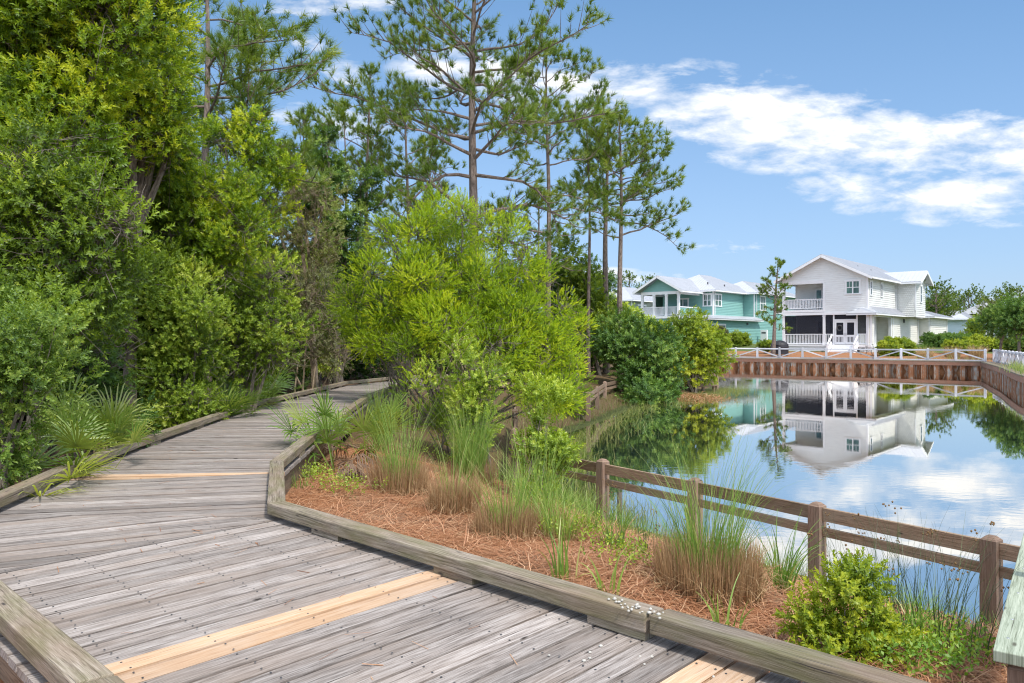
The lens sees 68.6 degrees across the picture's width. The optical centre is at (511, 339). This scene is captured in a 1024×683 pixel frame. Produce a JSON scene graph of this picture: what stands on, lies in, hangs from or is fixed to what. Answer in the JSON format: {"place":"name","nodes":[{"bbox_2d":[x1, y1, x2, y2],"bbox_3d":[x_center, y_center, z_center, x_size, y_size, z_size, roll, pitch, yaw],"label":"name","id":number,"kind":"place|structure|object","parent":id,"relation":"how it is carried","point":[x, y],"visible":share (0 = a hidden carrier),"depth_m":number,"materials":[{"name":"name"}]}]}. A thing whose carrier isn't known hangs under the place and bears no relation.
{"place":"outdoors","nodes":[
{"label":"outdoors","id":0,"kind":"place"},
{"bbox_2d":[0,344,1007,682],"bbox_3d":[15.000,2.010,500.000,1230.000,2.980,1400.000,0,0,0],"label":"ground","id":1,"kind":"structure","parent":0,"point":[504,434],"depth_m":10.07,"materials":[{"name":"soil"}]},
{"bbox_2d":[0,252,110,489],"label":"shrub","id":2,"kind":"object","parent":1,"relation":"on","point":[20,361],"visible":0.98,"depth_m":7.16,"materials":[{"name":"green plant"}]},
{"bbox_2d":[8,437,121,496],"bbox_3d":[-4.435,1.427,7.266,1.269,0.977,1.756,0,0,-37],"label":"palmetto","id":3,"kind":"object","parent":1,"relation":"on","point":[68,476],"visible":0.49,"depth_m":7.32,"materials":[{"name":"green plant"}]},
{"bbox_2d":[4,369,146,478],"bbox_3d":[-5.165,1.275,8.795,1.660,1.897,1.540,0,0,0],"label":"palmetto","id":4,"kind":"object","parent":1,"relation":"on","point":[87,419],"visible":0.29,"depth_m":8.64,"materials":[{"name":"green plant"}]},
{"bbox_2d":[0,94,174,480],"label":"broadleaf tree","id":5,"kind":"object","parent":1,"relation":"on","point":[45,250],"visible":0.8,"depth_m":8.61,"materials":[{"name":"green plant"}]},
{"bbox_2d":[1,295,173,456],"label":"shrub","id":6,"kind":"object","parent":1,"relation":"on","point":[108,378],"visible":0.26,"depth_m":9.90,"materials":[{"name":"green plant"}]},
{"bbox_2d":[27,402,154,478],"bbox_3d":[-4.626,1.357,8.138,1.277,1.277,1.532,0,0,0],"label":"palmetto","id":7,"kind":"object","parent":1,"relation":"on","point":[75,439],"visible":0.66,"depth_m":8.08,"materials":[{"name":"green plant"}]},
{"bbox_2d":[0,0,203,462],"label":"broadleaf tree","id":8,"kind":"object","parent":1,"relation":"on","point":[54,51],"visible":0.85,"depth_m":9.70,"materials":[{"name":"green plant"}]},
{"bbox_2d":[51,381,153,462],"bbox_3d":[-5.099,1.234,9.268,1.430,1.387,1.323,0,0,0],"label":"palmetto","id":9,"kind":"object","parent":1,"relation":"on","point":[111,413],"visible":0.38,"depth_m":9.12,"materials":[{"name":"green plant"}]},
{"bbox_2d":[1,121,213,425],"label":"forest tree","id":10,"kind":"object","parent":1,"relation":"on","point":[121,369],"visible":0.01,"depth_m":13.11,"materials":[{"name":"green plant"}]},
{"bbox_2d":[80,0,209,428],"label":"broadleaf tree","id":11,"kind":"object","parent":1,"relation":"on","point":[163,128],"visible":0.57,"depth_m":12.39,"materials":[{"name":"green plant"}]},
{"bbox_2d":[88,233,252,434],"bbox_3d":[-6.133,0.044,13.035,3.190,3.836,2.278,0,0,0],"label":"shrub","id":12,"kind":"object","parent":1,"relation":"on","point":[189,337],"visible":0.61,"depth_m":12.70,"materials":[{"name":"green plant"}]},
{"bbox_2d":[62,120,283,301],"bbox_3d":[-6.396,-1.209,13.766,4.318,5.953,2.248,0,0,0],"label":"broadleaf tree","id":13,"kind":"object","parent":1,"relation":"on","point":[221,221],"visible":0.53,"depth_m":13.59,"materials":[{"name":"green plant"}]},
{"bbox_2d":[201,381,277,417],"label":"palmetto","id":14,"kind":"object","parent":1,"relation":"on","point":[237,404],"visible":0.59,"depth_m":13.68,"materials":[{"name":"green plant"}]},
{"bbox_2d":[191,101,306,403],"bbox_3d":[-5.946,-1.793,17.035,2.705,7.201,1.797,0,0,0],"label":"broadleaf tree","id":15,"kind":"object","parent":1,"relation":"on","point":[243,131],"visible":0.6,"depth_m":16.82,"materials":[{"name":"green plant"}]},
{"bbox_2d":[183,0,317,219],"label":"pine tree","id":16,"kind":"object","parent":1,"relation":"on","point":[287,142],"visible":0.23,"depth_m":21.72,"materials":[{"name":"green plant"}]},
{"bbox_2d":[158,0,343,188],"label":"pine tree","id":17,"kind":"object","parent":1,"relation":"on","point":[241,36],"visible":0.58,"depth_m":18.21,"materials":[{"name":"green plant"}]},
{"bbox_2d":[219,367,291,406],"bbox_3d":[-5.602,1.281,16.041,1.792,1.537,1.778,0,0,-44],"label":"palmetto","id":18,"kind":"object","parent":1,"relation":"on","point":[272,394],"visible":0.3,"depth_m":16.32,"materials":[{"name":"green plant"}]},
{"bbox_2d":[193,245,321,411],"bbox_3d":[-5.268,-0.087,15.009,2.903,3.998,1.889,0,0,0],"label":"shrub","id":19,"kind":"object","parent":1,"relation":"on","point":[267,344],"visible":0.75,"depth_m":14.83,"materials":[{"name":"green plant"}]},
{"bbox_2d":[225,359,312,398],"bbox_3d":[-5.657,1.167,17.472,1.718,1.738,1.905,0,0,33],"label":"palmetto","id":20,"kind":"object","parent":1,"relation":"on","point":[284,382],"visible":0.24,"depth_m":17.81,"materials":[{"name":"green plant"}]},
{"bbox_2d":[223,230,315,397],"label":"forest tree","id":21,"kind":"object","parent":1,"relation":"on","point":[293,377],"visible":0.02,"depth_m":21.53,"materials":[{"name":"green plant"}]},
{"bbox_2d":[251,138,351,387],"bbox_3d":[-6.069,-2.120,21.081,3.239,7.764,2.145,0,0,0],"label":"broadleaf tree","id":22,"kind":"object","parent":1,"relation":"on","point":[299,232],"visible":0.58,"depth_m":20.86,"materials":[{"name":"green plant"}]},
{"bbox_2d":[268,104,345,373],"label":"pine tree","id":23,"kind":"object","parent":1,"relation":"on","point":[302,116],"visible":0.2,"depth_m":33.86,"materials":[{"name":"green plant"}]},
{"bbox_2d":[259,257,363,397],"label":"shrub","id":24,"kind":"object","parent":1,"relation":"on","point":[334,356],"visible":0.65,"depth_m":19.81,"materials":[{"name":"green plant"}]},
{"bbox_2d":[263,385,382,482],"bbox_3d":[-2.486,1.451,10.139,1.743,1.744,1.665,0,0,0],"label":"palmetto","id":25,"kind":"object","parent":1,"relation":"on","point":[323,414],"visible":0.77,"depth_m":10.05,"materials":[{"name":"green plant"}]},
{"bbox_2d":[278,121,386,381],"bbox_3d":[-6.644,-3.084,26.989,4.417,9.591,2.498,0,0,0],"label":"broadleaf tree","id":26,"kind":"object","parent":1,"relation":"on","point":[369,182],"visible":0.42,"depth_m":26.73,"materials":[{"name":"green plant"}]},
{"bbox_2d":[279,242,387,390],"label":"shrub","id":27,"kind":"object","parent":1,"relation":"on","point":[320,369],"visible":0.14,"depth_m":22.83,"materials":[{"name":"green plant"}]},
{"bbox_2d":[299,244,375,379],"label":"forest tree","id":28,"kind":"object","parent":1,"relation":"on","point":[358,369],"visible":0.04,"depth_m":30.87,"materials":[{"name":"green plant"}]},
{"bbox_2d":[301,95,388,246],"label":"pine tree","id":29,"kind":"object","parent":1,"relation":"on","point":[332,107],"visible":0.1,"depth_m":36.58,"materials":[{"name":"green plant"}]},
{"bbox_2d":[305,60,405,377],"bbox_3d":[-6.275,-4.908,31.112,4.083,13.608,4.767,0,0,0],"label":"pine tree","id":30,"kind":"object","parent":1,"relation":"on","point":[382,155],"visible":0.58,"depth_m":30.56,"materials":[{"name":"green plant"}]},
{"bbox_2d":[311,389,418,468],"bbox_3d":[-2.112,1.478,10.855,1.603,1.681,1.348,0,0,0],"label":"palmetto","id":31,"kind":"object","parent":1,"relation":"on","point":[369,426],"visible":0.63,"depth_m":10.71,"materials":[{"name":"green plant"}]},
{"bbox_2d":[342,380,407,452],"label":"grass clump","id":32,"kind":"object","parent":1,"relation":"on","point":[382,437],"visible":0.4,"depth_m":12.58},
{"bbox_2d":[344,229,440,378],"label":"forest tree","id":33,"kind":"object","parent":1,"relation":"on","point":[379,373],"visible":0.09,"depth_m":30.95,"materials":[{"name":"green plant"}]},
{"bbox_2d":[359,330,430,408],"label":"shrub","id":34,"kind":"object","parent":1,"relation":"on","point":[398,378],"visible":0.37,"depth_m":19.48,"materials":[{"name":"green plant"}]},
{"bbox_2d":[346,390,447,498],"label":"grass clump","id":35,"kind":"object","parent":1,"relation":"on","point":[402,480],"visible":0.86,"depth_m":9.05,"materials":[{"name":"plant"}]},
{"bbox_2d":[352,66,467,371],"bbox_3d":[-4.398,-5.035,33.044,4.469,13.940,5.412,0,0,45],"label":"pine tree","id":36,"kind":"object","parent":1,"relation":"on","point":[432,142],"visible":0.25,"depth_m":32.79,"materials":[{"name":"green plant"}]},
{"bbox_2d":[395,128,478,355],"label":"pine tree","id":37,"kind":"object","parent":1,"relation":"on","point":[413,203],"visible":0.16,"depth_m":40.06,"materials":[{"name":"green plant"}]},
{"bbox_2d":[389,358,494,458],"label":"shrub","id":38,"kind":"object","parent":1,"relation":"on","point":[440,414],"visible":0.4,"depth_m":13.54,"materials":[{"name":"green plant"}]},
{"bbox_2d":[400,242,483,373],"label":"forest tree","id":39,"kind":"object","parent":1,"relation":"on","point":[438,356],"visible":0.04,"depth_m":35.51,"materials":[{"name":"green plant"}]},
{"bbox_2d":[392,416,506,516],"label":"grass clump","id":40,"kind":"object","parent":1,"relation":"on","point":[445,497],"visible":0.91,"depth_m":7.97,"materials":[{"name":"plant"}]},
{"bbox_2d":[292,0,627,376],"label":"pine tree","id":41,"kind":"object","parent":1,"relation":"on","point":[530,123],"visible":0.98,"depth_m":26.68,"materials":[{"name":"green plant"}]},
{"bbox_2d":[321,179,599,432],"bbox_3d":[-1.163,-0.680,16.364,6.468,6.018,3.897,0,0,0],"label":"bush","id":42,"kind":"object","parent":1,"relation":"on","point":[471,274],"visible":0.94,"depth_m":16.35,"materials":[{"name":"green plant"}]},
{"bbox_2d":[409,317,517,455],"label":"sapling","id":43,"kind":"object","parent":1,"relation":"on","point":[455,355],"visible":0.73,"depth_m":12.73,"materials":[{"name":"green plant"}]},
{"bbox_2d":[0,373,929,682],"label":"boardwalk","id":44,"kind":"structure","parent":1,"relation":"on","point":[96,609],"depth_m":4.05,"materials":[{"name":"grey wood"}]},
{"bbox_2d":[993,534,1023,682],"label":"timber railing","id":45,"kind":"object","parent":44,"relation":"on","point":[1008,648],"visible":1,"depth_m":3.55,"materials":[{"name":"wood"}]},
{"bbox_2d":[432,394,515,485],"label":"grass clump","id":46,"kind":"object","parent":1,"relation":"on","point":[468,458],"visible":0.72,"depth_m":11.42,"materials":[{"name":"plant"}]},
{"bbox_2d":[440,343,518,476],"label":"shrub","id":47,"kind":"object","parent":1,"relation":"on","point":[472,398],"visible":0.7,"depth_m":12.53,"materials":[{"name":"green plant"}]},
{"bbox_2d":[299,443,660,569],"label":"weeds","id":48,"kind":"object","parent":1,"relation":"on","point":[632,556],"visible":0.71,"depth_m":7.20,"materials":[{"name":"green plant"}]},
{"bbox_2d":[443,438,552,541],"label":"grass clump","id":49,"kind":"object","parent":1,"relation":"on","point":[508,524],"visible":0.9,"depth_m":7.08,"materials":[{"name":"plant"}]},
{"bbox_2d":[462,191,544,365],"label":"pine tree","id":50,"kind":"object","parent":1,"relation":"on","point":[498,203],"visible":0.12,"depth_m":35.95,"materials":[{"name":"green plant"}]},
{"bbox_2d":[483,247,568,370],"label":"forest tree","id":51,"kind":"object","parent":1,"relation":"on","point":[554,289],"visible":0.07,"depth_m":37.34,"materials":[{"name":"green plant"}]},
{"bbox_2d":[502,183,577,365],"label":"pine tree","id":52,"kind":"object","parent":1,"relation":"on","point":[538,223],"visible":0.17,"depth_m":43.05,"materials":[{"name":"green plant"}]},
{"bbox_2d":[475,401,607,528],"bbox_3d":[0.358,1.254,7.661,1.451,1.424,1.752,0,0,-32],"label":"grass clump","id":53,"kind":"object","parent":1,"relation":"on","point":[535,487],"visible":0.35,"depth_m":7.65,"materials":[{"name":"plant"}]},
{"bbox_2d":[508,371,585,503],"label":"shrub","id":54,"kind":"object","parent":1,"relation":"on","point":[558,394],"visible":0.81,"depth_m":10.52,"materials":[{"name":"green plant"}]},
{"bbox_2d":[513,362,595,419],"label":"bush","id":55,"kind":"object","parent":1,"relation":"on","point":[580,384],"visible":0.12,"depth_m":24.75,"materials":[{"name":"green plant"}]},
{"bbox_2d":[478,32,634,370],"bbox_3d":[1.690,-5.891,34.312,7.286,15.912,5.426,0,0,-25],"label":"pine tree","id":56,"kind":"object","parent":1,"relation":"on","point":[534,78],"visible":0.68,"depth_m":33.80,"materials":[{"name":"green plant"}]},
{"bbox_2d":[482,384,637,435],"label":"shore grass","id":57,"kind":"structure","parent":1,"relation":"on","point":[611,405],"depth_m":25.84,"materials":[{"name":"plant"}]},
{"bbox_2d":[537,515,586,579],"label":"grass tuft","id":58,"kind":"object","parent":1,"relation":"on","point":[559,568],"visible":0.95,"depth_m":5.52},
{"bbox_2d":[511,459,621,546],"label":"grass clump","id":59,"kind":"object","parent":1,"relation":"on","point":[545,528],"visible":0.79,"depth_m":7.11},
{"bbox_2d":[527,239,614,370],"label":"forest tree","id":60,"kind":"object","parent":1,"relation":"on","point":[568,301],"visible":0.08,"depth_m":39.70,"materials":[{"name":"green plant"}]},
{"bbox_2d":[541,232,631,375],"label":"tree","id":61,"kind":"object","parent":1,"relation":"on","point":[579,278],"visible":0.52,"depth_m":37.68,"materials":[{"name":"green plant"}]},
{"bbox_2d":[549,113,624,374],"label":"pine tree","id":62,"kind":"object","parent":1,"relation":"on","point":[614,149],"visible":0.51,"depth_m":36.90,"materials":[{"name":"green plant"}]},
{"bbox_2d":[555,252,622,369],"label":"forest tree","id":63,"kind":"object","parent":1,"relation":"on","point":[612,278],"visible":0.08,"depth_m":43.41,"materials":[{"name":"green plant"}]},
{"bbox_2d":[569,483,613,530],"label":"grass tuft","id":64,"kind":"object","parent":1,"relation":"on","point":[588,515],"visible":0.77,"depth_m":7.60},
{"bbox_2d":[586,380,622,420],"bbox_3d":[3.523,2.331,29.042,0.461,1.260,9.254,0,0,15],"label":"wooden fence","id":65,"kind":"object","parent":1,"relation":"on","point":[604,385],"visible":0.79,"depth_m":27.64,"materials":[{"name":"brown wood"}]},
{"bbox_2d":[579,541,630,594],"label":"grass tuft","id":66,"kind":"object","parent":1,"relation":"on","point":[601,582],"visible":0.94,"depth_m":5.23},
{"bbox_2d":[564,98,652,373],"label":"pine tree","id":67,"kind":"object","parent":1,"relation":"on","point":[605,265],"visible":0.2,"depth_m":38.92,"materials":[{"name":"green plant"}]},
{"bbox_2d":[581,483,652,549],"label":"grass tuft","id":68,"kind":"object","parent":1,"relation":"on","point":[612,527],"visible":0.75,"depth_m":6.82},
{"bbox_2d":[558,104,696,377],"bbox_3d":[5.552,-4.571,35.843,7.056,13.723,5.201,0,0,0],"label":"pine tree","id":69,"kind":"object","parent":1,"relation":"on","point":[646,168],"visible":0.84,"depth_m":35.55,"materials":[{"name":"green plant"}]},
{"bbox_2d":[610,287,652,313],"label":"house","id":70,"kind":"structure","parent":1,"relation":"on","point":[628,296],"depth_m":130.82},
{"bbox_2d":[595,290,674,352],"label":"bush","id":71,"kind":"object","parent":1,"relation":"on","point":[636,309],"visible":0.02,"depth_m":42.34,"materials":[{"name":"green plant"}]},
{"bbox_2d":[583,306,695,405],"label":"bush","id":72,"kind":"object","parent":1,"relation":"on","point":[644,377],"visible":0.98,"depth_m":32.79,"materials":[{"name":"green plant"}]},
{"bbox_2d":[602,479,694,561],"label":"rush clump","id":73,"kind":"object","parent":1,"relation":"on","point":[637,518],"visible":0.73,"depth_m":6.50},
{"bbox_2d":[651,304,739,392],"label":"bush","id":74,"kind":"object","parent":1,"relation":"on","point":[705,344],"visible":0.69,"depth_m":37.52,"materials":[{"name":"green plant"}]},
{"bbox_2d":[622,418,809,614],"bbox_3d":[1.436,1.281,5.553,1.376,1.365,1.511,0,0,0],"label":"grass clump","id":75,"kind":"object","parent":1,"relation":"on","point":[689,563],"visible":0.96,"depth_m":5.39,"materials":[{"name":"plant"}]},
{"bbox_2d":[699,573,753,628],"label":"grass tuft","id":76,"kind":"object","parent":1,"relation":"on","point":[716,617],"visible":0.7,"depth_m":4.77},
{"bbox_2d":[730,329,753,346],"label":"shrub","id":77,"kind":"object","parent":1,"relation":"on","point":[740,339],"visible":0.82,"depth_m":91.34,"materials":[{"name":"green plant"}]},
{"bbox_2d":[511,403,1019,627],"bbox_3d":[1.899,2.334,11.589,2.807,1.267,17.578,0,0,-21],"label":"wooden fence","id":78,"kind":"object","parent":1,"relation":"on","point":[997,546],"visible":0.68,"depth_m":7.90,"materials":[{"name":"brown wood"}]},
{"bbox_2d":[755,257,792,356],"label":"pine tree","id":79,"kind":"object","parent":1,"relation":"on","point":[762,290],"visible":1,"depth_m":72.89,"materials":[{"name":"green plant"}]},
{"bbox_2d":[741,509,833,593],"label":"grass tuft","id":80,"kind":"object","parent":1,"relation":"on","point":[785,573],"visible":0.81,"depth_m":5.97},
{"bbox_2d":[771,546,931,668],"bbox_3d":[1.975,1.696,4.399,0.824,0.886,0.692,0,0,0],"label":"shrub","id":81,"kind":"object","parent":1,"relation":"on","point":[846,581],"visible":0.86,"depth_m":4.38,"materials":[{"name":"green plant"}]},
{"bbox_2d":[720,358,982,373],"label":"sheet pile wall","id":82,"kind":"structure","parent":1,"relation":"on","point":[975,367],"depth_m":65.65,"materials":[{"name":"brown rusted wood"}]},
{"bbox_2d":[725,347,986,360],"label":"white fence","id":83,"kind":"object","parent":1,"relation":"on","point":[802,350],"visible":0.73,"depth_m":66.11,"materials":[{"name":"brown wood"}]},
{"bbox_2d":[773,254,953,352],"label":"white house","id":84,"kind":"structure","parent":1,"relation":"on","point":[865,306],"depth_m":79.58,"materials":[{"name":"wood"}]},
{"bbox_2d":[835,321,844,343],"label":"screen door","id":85,"kind":"structure","parent":84,"relation":"in","point":[839,335],"depth_m":77.58,"materials":[{"name":"white paint"}]},
{"bbox_2d":[845,321,855,343],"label":"screen door","id":86,"kind":"structure","parent":84,"relation":"in","point":[850,326],"depth_m":76.90,"materials":[{"name":"white paint"}]},
{"bbox_2d":[844,279,860,294],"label":"window","id":87,"kind":"structure","parent":84,"relation":"in","point":[853,286],"depth_m":76.58,"materials":[{"name":"white paint"}]},
{"bbox_2d":[808,506,931,606],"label":"rush clump","id":88,"kind":"object","parent":1,"relation":"on","point":[863,554],"visible":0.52,"depth_m":6.72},
{"bbox_2d":[875,336,918,355],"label":"hedge","id":89,"kind":"object","parent":1,"relation":"on","point":[889,342],"visible":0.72,"depth_m":69.39,"materials":[{"name":"green plant"}]},
{"bbox_2d":[807,503,1016,640],"bbox_3d":[2.685,1.538,4.942,1.286,0.849,1.226,0,0,-30],"label":"rush clump","id":90,"kind":"object","parent":1,"relation":"on","point":[901,589],"visible":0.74,"depth_m":5.07,"materials":[{"name":"plant"}]},
{"bbox_2d":[824,602,1005,682],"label":"clover cover","id":91,"kind":"object","parent":1,"relation":"on","point":[932,645],"visible":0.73,"depth_m":4.27,"materials":[{"name":"green plant"}]},
{"bbox_2d":[870,576,965,649],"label":"grass tuft","id":92,"kind":"object","parent":1,"relation":"on","point":[918,616],"visible":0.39,"depth_m":4.70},
{"bbox_2d":[845,501,1021,664],"bbox_3d":[2.728,1.496,4.717,1.170,0.890,1.015,0,0,0],"label":"rush clump","id":93,"kind":"object","parent":1,"relation":"on","point":[958,579],"visible":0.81,"depth_m":4.61,"materials":[{"name":"plant"}]},
{"bbox_2d":[918,331,949,347],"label":"hedge","id":94,"kind":"object","parent":1,"relation":"on","point":[930,340],"visible":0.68,"depth_m":79.42,"materials":[{"name":"green plant"}]},
{"bbox_2d":[925,276,966,316],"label":"pine tree","id":95,"kind":"object","parent":1,"relation":"on","point":[953,309],"visible":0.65,"depth_m":119.30,"materials":[{"name":"green plant"}]},
{"bbox_2d":[940,337,979,353],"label":"hedge","id":96,"kind":"object","parent":1,"relation":"on","point":[955,343],"visible":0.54,"depth_m":69.48,"materials":[{"name":"green plant"}]},
{"bbox_2d":[947,283,990,314],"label":"pine tree","id":97,"kind":"object","parent":1,"relation":"on","point":[968,294],"visible":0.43,"depth_m":149.34,"materials":[{"name":"green plant"}]},
{"bbox_2d":[959,313,989,336],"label":"bank tree","id":98,"kind":"object","parent":1,"relation":"on","point":[969,328],"visible":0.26,"depth_m":83.47,"materials":[{"name":"green plant"}]},
{"bbox_2d":[946,302,1007,338],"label":"pale blue house","id":99,"kind":"structure","parent":1,"relation":"on","point":[956,324],"depth_m":141.22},
{"bbox_2d":[960,333,1005,351],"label":"hedge","id":100,"kind":"object","parent":1,"relation":"on","point":[993,343],"visible":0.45,"depth_m":70.65,"materials":[{"name":"green plant"}]},
{"bbox_2d":[966,298,1021,349],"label":"tree","id":101,"kind":"object","parent":1,"relation":"on","point":[983,319],"visible":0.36,"depth_m":62.04,"materials":[{"name":"green plant"}]},
{"bbox_2d":[980,361,1023,394],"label":"sheet pile wall","id":102,"kind":"structure","parent":1,"relation":"on","point":[1011,379],"depth_m":45.66,"materials":[{"name":"brown wood"}]},
{"bbox_2d":[989,292,1023,362],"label":"tree","id":103,"kind":"object","parent":1,"relation":"on","point":[1012,325],"visible":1,"depth_m":55.95,"materials":[{"name":"green plant"}]},
{"bbox_2d":[993,349,1023,369],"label":"white fence","id":104,"kind":"object","parent":1,"relation":"on","point":[1000,356],"visible":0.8,"depth_m":52.34,"materials":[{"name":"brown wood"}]},
{"bbox_2d":[153,0,1023,314],"label":"sky","id":105,"kind":"structure","parent":0,"point":[888,135],"materials":[{"name":"blue"}]},
{"bbox_2d":[632,275,794,343],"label":"teal house","id":106,"kind":"structure","parent":0,"point":[730,307],"depth_m":100.54,"materials":[{"name":"wood"}]},
{"bbox_2d":[495,462,999,634],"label":"bank grass","id":107,"kind":"structure","parent":0,"point":[645,528],"depth_m":9.60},
{"bbox_2d":[555,367,1023,623],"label":"water","id":108,"kind":"structure","parent":0,"point":[938,448],"depth_m":17.96,"materials":[{"name":"liquid"}]},
{"bbox_2d":[559,383,769,521],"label":"water reeds","id":109,"kind":"object","parent":108,"relation":"in","point":[649,407],"visible":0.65,"depth_m":21.00,"materials":[{"name":"plant"}]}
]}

